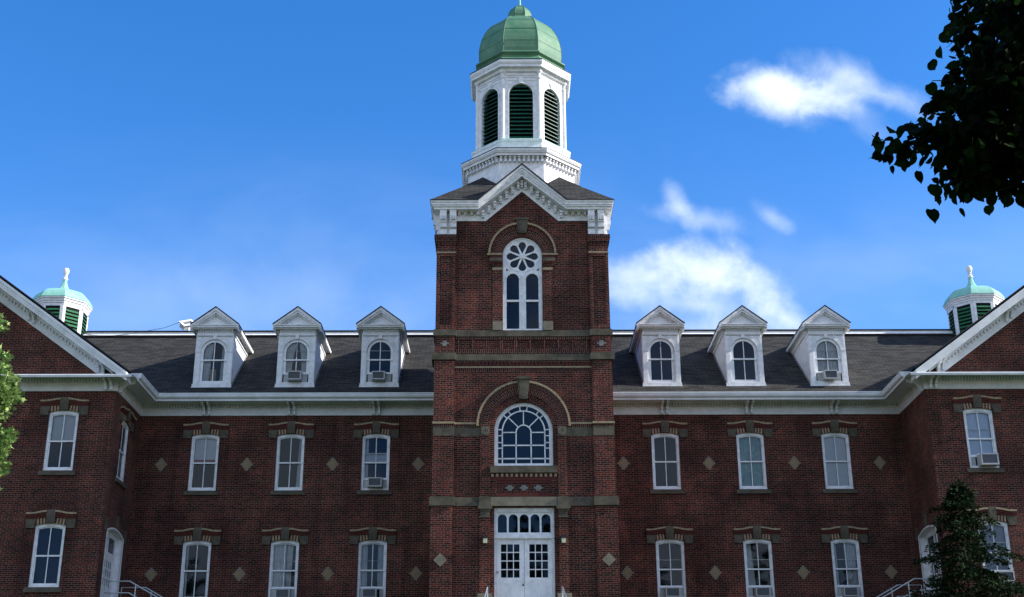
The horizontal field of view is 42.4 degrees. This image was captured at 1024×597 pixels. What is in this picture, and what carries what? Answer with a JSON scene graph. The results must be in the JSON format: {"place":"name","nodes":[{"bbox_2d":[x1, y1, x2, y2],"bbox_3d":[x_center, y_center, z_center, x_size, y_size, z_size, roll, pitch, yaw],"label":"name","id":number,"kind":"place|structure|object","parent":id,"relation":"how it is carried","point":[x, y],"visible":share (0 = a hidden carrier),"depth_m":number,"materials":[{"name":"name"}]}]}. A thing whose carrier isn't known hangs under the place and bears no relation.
{"place":"outdoors","nodes":[
{"label":"outdoors","id":0,"kind":"place"},
{"bbox_2d":[0,0,1023,330],"label":"sky","id":1,"kind":"structure","parent":0,"point":[256,161],"materials":[{"name":"blue"}]},
{"bbox_3d":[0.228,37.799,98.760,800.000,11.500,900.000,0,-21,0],"label":"ground","id":2,"kind":"structure","parent":0,"visible":0},
{"bbox_2d":[0,312,25,489],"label":"maple tree","id":3,"kind":"object","parent":2,"relation":"on","point":[8,389],"visible":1,"depth_m":28.76,"materials":[{"name":"green plant"}]},
{"bbox_2d":[0,0,1023,596],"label":"brick building","id":4,"kind":"structure","parent":2,"relation":"on","point":[524,408],"depth_m":55.66,"materials":[{"name":"red brick"}]},
{"bbox_2d":[23,509,76,591],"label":"window","id":5,"kind":"structure","parent":4,"relation":"in","point":[48,545],"depth_m":52.16,"materials":[{"name":"white paint"}]},
{"bbox_2d":[51,415,75,439],"bbox_3d":[-18.234,5.303,53.715,0.930,1.130,0.012,0,-21,0],"label":"window blind","id":6,"kind":"object","parent":4,"relation":"attached to","point":[69,428],"depth_m":53.73,"materials":[{"name":"white fabric"}]},
{"bbox_2d":[37,397,89,474],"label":"window","id":7,"kind":"structure","parent":4,"relation":"in","point":[59,454],"depth_m":53.78,"materials":[{"name":"white paint"}]},
{"bbox_2d":[115,406,136,488],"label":"window","id":8,"kind":"structure","parent":4,"relation":"in","point":[126,414],"depth_m":55.39,"materials":[{"name":"white paint"}]},
{"bbox_2d":[103,581,156,596],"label":"stair railing","id":9,"kind":"object","parent":4,"relation":"on","point":[126,592],"visible":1,"depth_m":51.85,"materials":[{"name":"grey metal"}]},
{"bbox_2d":[83,322,179,335],"bbox_3d":[-18.662,1.461,64.035,5.012,0.832,0.205,1,-21,-2],"label":"cable","id":10,"kind":"object","parent":4,"relation":"attached to","point":[132,333],"visible":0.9,"depth_m":63.89,"materials":[{"name":"black metal"}]},
{"bbox_2d":[121,587,161,596],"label":"stair railing","id":11,"kind":"object","parent":4,"relation":"on","point":[143,587],"visible":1,"depth_m":53.51,"materials":[{"name":"grey metal"}]},
{"bbox_2d":[183,546,188,596],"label":"curtain","id":12,"kind":"object","parent":4,"relation":"hanging from","point":[185,578],"visible":1,"depth_m":55.42,"materials":[{"name":"white fabric"}]},
{"bbox_2d":[179,319,192,330],"bbox_3d":[-15.918,1.293,64.599,0.802,0.782,0.520,17,-27,-39],"label":"flood light","id":13,"kind":"object","parent":4,"relation":"attached to","point":[185,325],"visible":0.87,"depth_m":64.48,"materials":[{"name":"white paint"}]},
{"bbox_2d":[174,527,220,596],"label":"window","id":14,"kind":"structure","parent":4,"relation":"in","point":[199,550],"depth_m":55.73,"materials":[{"name":"white paint"}]},
{"bbox_2d":[194,439,216,461],"bbox_3d":[-13.290,6.585,57.283,0.930,1.030,0.012,0,-21,0],"label":"window blind","id":15,"kind":"object","parent":4,"relation":"attached to","point":[210,455],"depth_m":57.28,"materials":[{"name":"white fabric"}]},
{"bbox_2d":[183,422,228,494],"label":"window","id":16,"kind":"structure","parent":4,"relation":"in","point":[202,475],"depth_m":57.33,"materials":[{"name":"white paint"}]},
{"bbox_2d":[209,369,216,380],"bbox_3d":[-13.181,3.479,58.244,0.260,0.640,0.300,0,-21,0],"label":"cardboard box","id":17,"kind":"object","parent":4,"relation":"on","point":[214,375],"visible":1,"depth_m":58.13,"materials":[{"name":"cardboard"}]},
{"bbox_2d":[202,343,224,380],"bbox_3d":[-13.153,2.840,58.294,0.940,1.850,0.047,0,-21,0],"label":"curtain","id":18,"kind":"object","parent":4,"relation":"hanging from","point":[208,352],"visible":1,"depth_m":58.28,"materials":[{"name":"white fabric"}]},
{"bbox_2d":[272,545,293,586],"bbox_3d":[-9.641,11.278,55.554,0.800,1.820,0.065,0,-21,0],"label":"curtain","id":19,"kind":"object","parent":4,"relation":"hanging from","point":[279,550],"visible":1,"depth_m":55.56,"materials":[{"name":"white fabric"}]},
{"bbox_2d":[275,588,291,596],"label":"air conditioner","id":20,"kind":"object","parent":4,"relation":"attached to","point":[282,592],"visible":1,"depth_m":54.69,"materials":[{"name":"white paint"}]},
{"bbox_2d":[262,527,308,596],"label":"window","id":21,"kind":"structure","parent":4,"relation":"in","point":[282,534],"depth_m":55.69,"materials":[{"name":"white paint"}]},
{"bbox_2d":[268,421,313,494],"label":"window","id":22,"kind":"structure","parent":4,"relation":"in","point":[288,444],"depth_m":57.37,"materials":[{"name":"white paint"}]},
{"bbox_2d":[287,371,302,381],"bbox_3d":[-9.509,3.408,57.816,0.640,0.440,0.500,0,-21,0],"label":"air conditioner","id":23,"kind":"object","parent":4,"relation":"attached to","point":[294,376],"visible":1,"depth_m":57.62,"materials":[{"name":"white paint"}]},
{"bbox_2d":[286,343,306,372],"bbox_3d":[-9.514,2.641,58.388,0.940,1.480,0.045,0,-21,0],"label":"curtain","id":24,"kind":"object","parent":4,"relation":"hanging from","point":[291,348],"visible":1,"depth_m":58.42,"materials":[{"name":"white fabric"}]},
{"bbox_2d":[296,439,301,486],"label":"curtain","id":25,"kind":"object","parent":4,"relation":"hanging from","point":[298,471],"visible":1,"depth_m":57.05,"materials":[{"name":"white fabric"}]},
{"bbox_2d":[365,439,368,477],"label":"curtain","id":26,"kind":"object","parent":4,"relation":"hanging from","point":[367,451],"visible":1,"depth_m":57.21,"materials":[{"name":"white fabric"}]},
{"bbox_2d":[362,588,377,596],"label":"air conditioner","id":27,"kind":"object","parent":4,"relation":"attached to","point":[369,592],"visible":1,"depth_m":54.72,"materials":[{"name":"white paint"}]},
{"bbox_2d":[361,545,383,586],"bbox_3d":[-5.871,11.266,55.563,0.940,1.820,0.048,0,-21,0],"label":"curtain","id":28,"kind":"object","parent":4,"relation":"hanging from","point":[379,567],"visible":1,"depth_m":55.57,"materials":[{"name":"white fabric"}]},
{"bbox_2d":[350,527,395,596],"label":"window","id":29,"kind":"structure","parent":4,"relation":"in","point":[372,540],"depth_m":55.73,"materials":[{"name":"white paint"}]},
{"bbox_2d":[367,477,382,487],"bbox_3d":[-5.863,7.896,56.576,0.640,0.440,0.500,0,-21,0],"label":"air conditioner","id":30,"kind":"object","parent":4,"relation":"attached to","point":[375,482],"visible":1,"depth_m":56.38,"materials":[{"name":"white paint"}]},
{"bbox_2d":[365,454,386,461],"bbox_3d":[-5.888,6.893,57.201,0.930,0.400,0.005,0,-21,0],"label":"window blind","id":31,"kind":"object","parent":4,"relation":"attached to","point":[378,457],"depth_m":57.20,"materials":[{"name":"white plastic"}]},
{"bbox_2d":[354,421,398,494],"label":"window","id":32,"kind":"structure","parent":4,"relation":"in","point":[378,443],"depth_m":57.36,"materials":[{"name":"white paint"}]},
{"bbox_2d":[372,371,385,381],"bbox_3d":[-5.839,3.411,57.832,0.608,0.418,0.500,0,-21,0],"label":"air conditioner","id":33,"kind":"object","parent":4,"relation":"attached to","point":[378,376],"visible":1,"depth_m":57.63,"materials":[{"name":"white paint"}]},
{"bbox_2d":[483,535,486,544],"bbox_3d":[-1.004,9.024,49.310,0.170,0.330,0.160,0,-21,0],"label":"wall lamp","id":34,"kind":"object","parent":4,"relation":"attached to","point":[484,539],"visible":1,"depth_m":49.26,"materials":[{"name":"white glass"}]},
{"bbox_2d":[503,238,542,329],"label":"arched window","id":35,"kind":"structure","parent":4,"relation":"in","point":[522,257],"depth_m":53.76,"materials":[{"name":"white paint"}]},
{"bbox_2d":[494,403,552,465],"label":"arched window","id":36,"kind":"structure","parent":4,"relation":"in","point":[523,432],"depth_m":52.38,"materials":[{"name":"white paint"}]},
{"bbox_2d":[561,535,565,544],"bbox_3d":[1.933,9.018,49.326,0.170,0.330,0.160,0,-21,0],"label":"wall lamp","id":37,"kind":"object","parent":4,"relation":"attached to","point":[563,537],"visible":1,"depth_m":49.27,"materials":[{"name":"white glass"}]},
{"bbox_2d":[642,420,686,493],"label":"window","id":38,"kind":"structure","parent":4,"relation":"in","point":[660,442],"depth_m":57.44,"materials":[{"name":"white paint"}]},
{"bbox_2d":[646,526,692,596],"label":"window","id":39,"kind":"structure","parent":4,"relation":"in","point":[670,558],"depth_m":55.82,"materials":[{"name":"white paint"}]},
{"bbox_2d":[664,587,679,596],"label":"air conditioner","id":40,"kind":"object","parent":4,"relation":"attached to","point":[672,591],"visible":1,"depth_m":54.78,"materials":[{"name":"white paint"}]},
{"bbox_2d":[670,438,676,485],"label":"curtain","id":41,"kind":"object","parent":4,"relation":"hanging from","point":[673,465],"visible":1,"depth_m":57.24,"materials":[{"name":"black fabric"}]},
{"bbox_2d":[727,420,772,493],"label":"window","id":42,"kind":"structure","parent":4,"relation":"in","point":[734,428],"depth_m":57.38,"materials":[{"name":"white paint"}]},
{"bbox_2d":[739,437,762,485],"bbox_3d":[10.352,7.100,57.218,0.940,2.220,0.056,0,-21,0],"label":"curtain","id":43,"kind":"object","parent":4,"relation":"hanging from","point":[746,474],"visible":1,"depth_m":57.23,"materials":[{"name":"fabric"}]},
{"bbox_2d":[746,544,755,584],"bbox_3d":[10.064,11.233,55.647,0.330,1.820,0.047,0,-21,0],"label":"curtain","id":44,"kind":"object","parent":4,"relation":"hanging from","point":[751,578],"visible":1,"depth_m":55.63,"materials":[{"name":"white fabric"}]},
{"bbox_2d":[733,526,780,596],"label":"window","id":45,"kind":"structure","parent":4,"relation":"in","point":[761,548],"depth_m":55.82,"materials":[{"name":"white paint"}]},
{"bbox_2d":[754,587,770,596],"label":"air conditioner","id":46,"kind":"object","parent":4,"relation":"attached to","point":[762,592],"visible":1,"depth_m":54.80,"materials":[{"name":"white paint"}]},
{"bbox_2d":[816,341,837,370],"bbox_3d":[13.946,2.587,58.527,0.940,1.460,0.078,0,-21,0],"label":"curtain","id":47,"kind":"object","parent":4,"relation":"hanging from","point":[831,353],"visible":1,"depth_m":58.53,"materials":[{"name":"white fabric"}]},
{"bbox_2d":[822,370,837,380],"bbox_3d":[13.950,3.377,57.933,0.640,0.440,0.500,0,-21,0],"label":"air conditioner","id":48,"kind":"object","parent":4,"relation":"attached to","point":[829,375],"visible":1,"depth_m":57.73,"materials":[{"name":"white paint"}]},
{"bbox_2d":[811,420,857,493],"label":"window","id":49,"kind":"structure","parent":4,"relation":"in","point":[818,428],"depth_m":57.41,"materials":[{"name":"white paint"}]},
{"bbox_2d":[824,437,848,485],"bbox_3d":[14.052,7.085,57.217,0.930,2.220,0.005,0,-21,0],"label":"window blind","id":50,"kind":"object","parent":4,"relation":"attached to","point":[831,468],"depth_m":57.21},
{"bbox_2d":[821,525,867,596],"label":"window","id":51,"kind":"structure","parent":4,"relation":"in","point":[843,532],"depth_m":55.82,"materials":[{"name":"white paint"}]},
{"bbox_2d":[833,543,857,584],"bbox_3d":[14.069,11.231,55.686,0.940,1.820,0.070,0,-21,-1],"label":"curtain","id":52,"kind":"object","parent":4,"relation":"hanging from","point":[851,554],"visible":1,"depth_m":55.70,"materials":[{"name":"white fabric"}]},
{"bbox_2d":[841,587,858,596],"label":"air conditioner","id":53,"kind":"object","parent":4,"relation":"attached to","point":[849,591],"visible":1,"depth_m":54.80,"materials":[{"name":"white paint"}]},
{"bbox_2d":[877,584,922,596],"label":"stair railing","id":54,"kind":"object","parent":4,"relation":"on","point":[899,585],"visible":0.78,"depth_m":53.63,"materials":[{"name":"grey metal"}]},
{"bbox_2d":[883,578,938,596],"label":"stair railing","id":55,"kind":"object","parent":4,"relation":"on","point":[908,587],"visible":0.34,"depth_m":52.03,"materials":[{"name":"grey metal"}]},
{"bbox_2d":[952,395,1004,472],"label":"window","id":56,"kind":"structure","parent":4,"relation":"in","point":[976,403],"depth_m":53.92,"materials":[{"name":"white paint"}]},
{"bbox_2d":[966,413,992,454],"bbox_3d":[19.027,5.538,53.794,0.930,1.800,0.005,0,-21,0],"label":"window blind","id":57,"kind":"object","parent":4,"relation":"attached to","point":[975,447],"depth_m":53.81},
{"bbox_2d":[976,453,999,466],"bbox_3d":[19.152,6.483,53.128,0.755,0.519,0.500,0,-21,0],"label":"air conditioner","id":58,"kind":"object","parent":4,"relation":"attached to","point":[987,459],"visible":1,"depth_m":52.95,"materials":[{"name":"white paint"}]},
{"bbox_2d":[967,507,1018,588],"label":"window","id":59,"kind":"structure","parent":4,"relation":"in","point":[996,513],"depth_m":52.34,"materials":[{"name":"white paint"}]},
{"bbox_2d":[981,526,1008,569],"bbox_3d":[19.045,9.863,52.161,0.930,1.794,0.035,0,-21,0],"label":"window blind","id":60,"kind":"object","parent":4,"relation":"attached to","point":[999,538],"depth_m":52.27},
{"bbox_2d":[996,571,1014,581],"bbox_3d":[19.230,10.853,51.510,0.640,0.440,0.500,0,-21,0],"label":"air conditioner","id":61,"kind":"object","parent":4,"relation":"attached to","point":[1010,573],"visible":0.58,"depth_m":51.32,"materials":[{"name":"white paint"}]},
{"bbox_2d":[868,0,1023,223],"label":"linden tree","id":62,"kind":"object","parent":2,"relation":"on","point":[979,147],"visible":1,"depth_m":8.64,"materials":[{"name":"green plant"}]},
{"bbox_2d":[901,473,1023,596],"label":"evergreen tree","id":63,"kind":"object","parent":2,"relation":"on","point":[958,499],"visible":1,"depth_m":48.66,"materials":[{"name":"green plant"}]}
]}

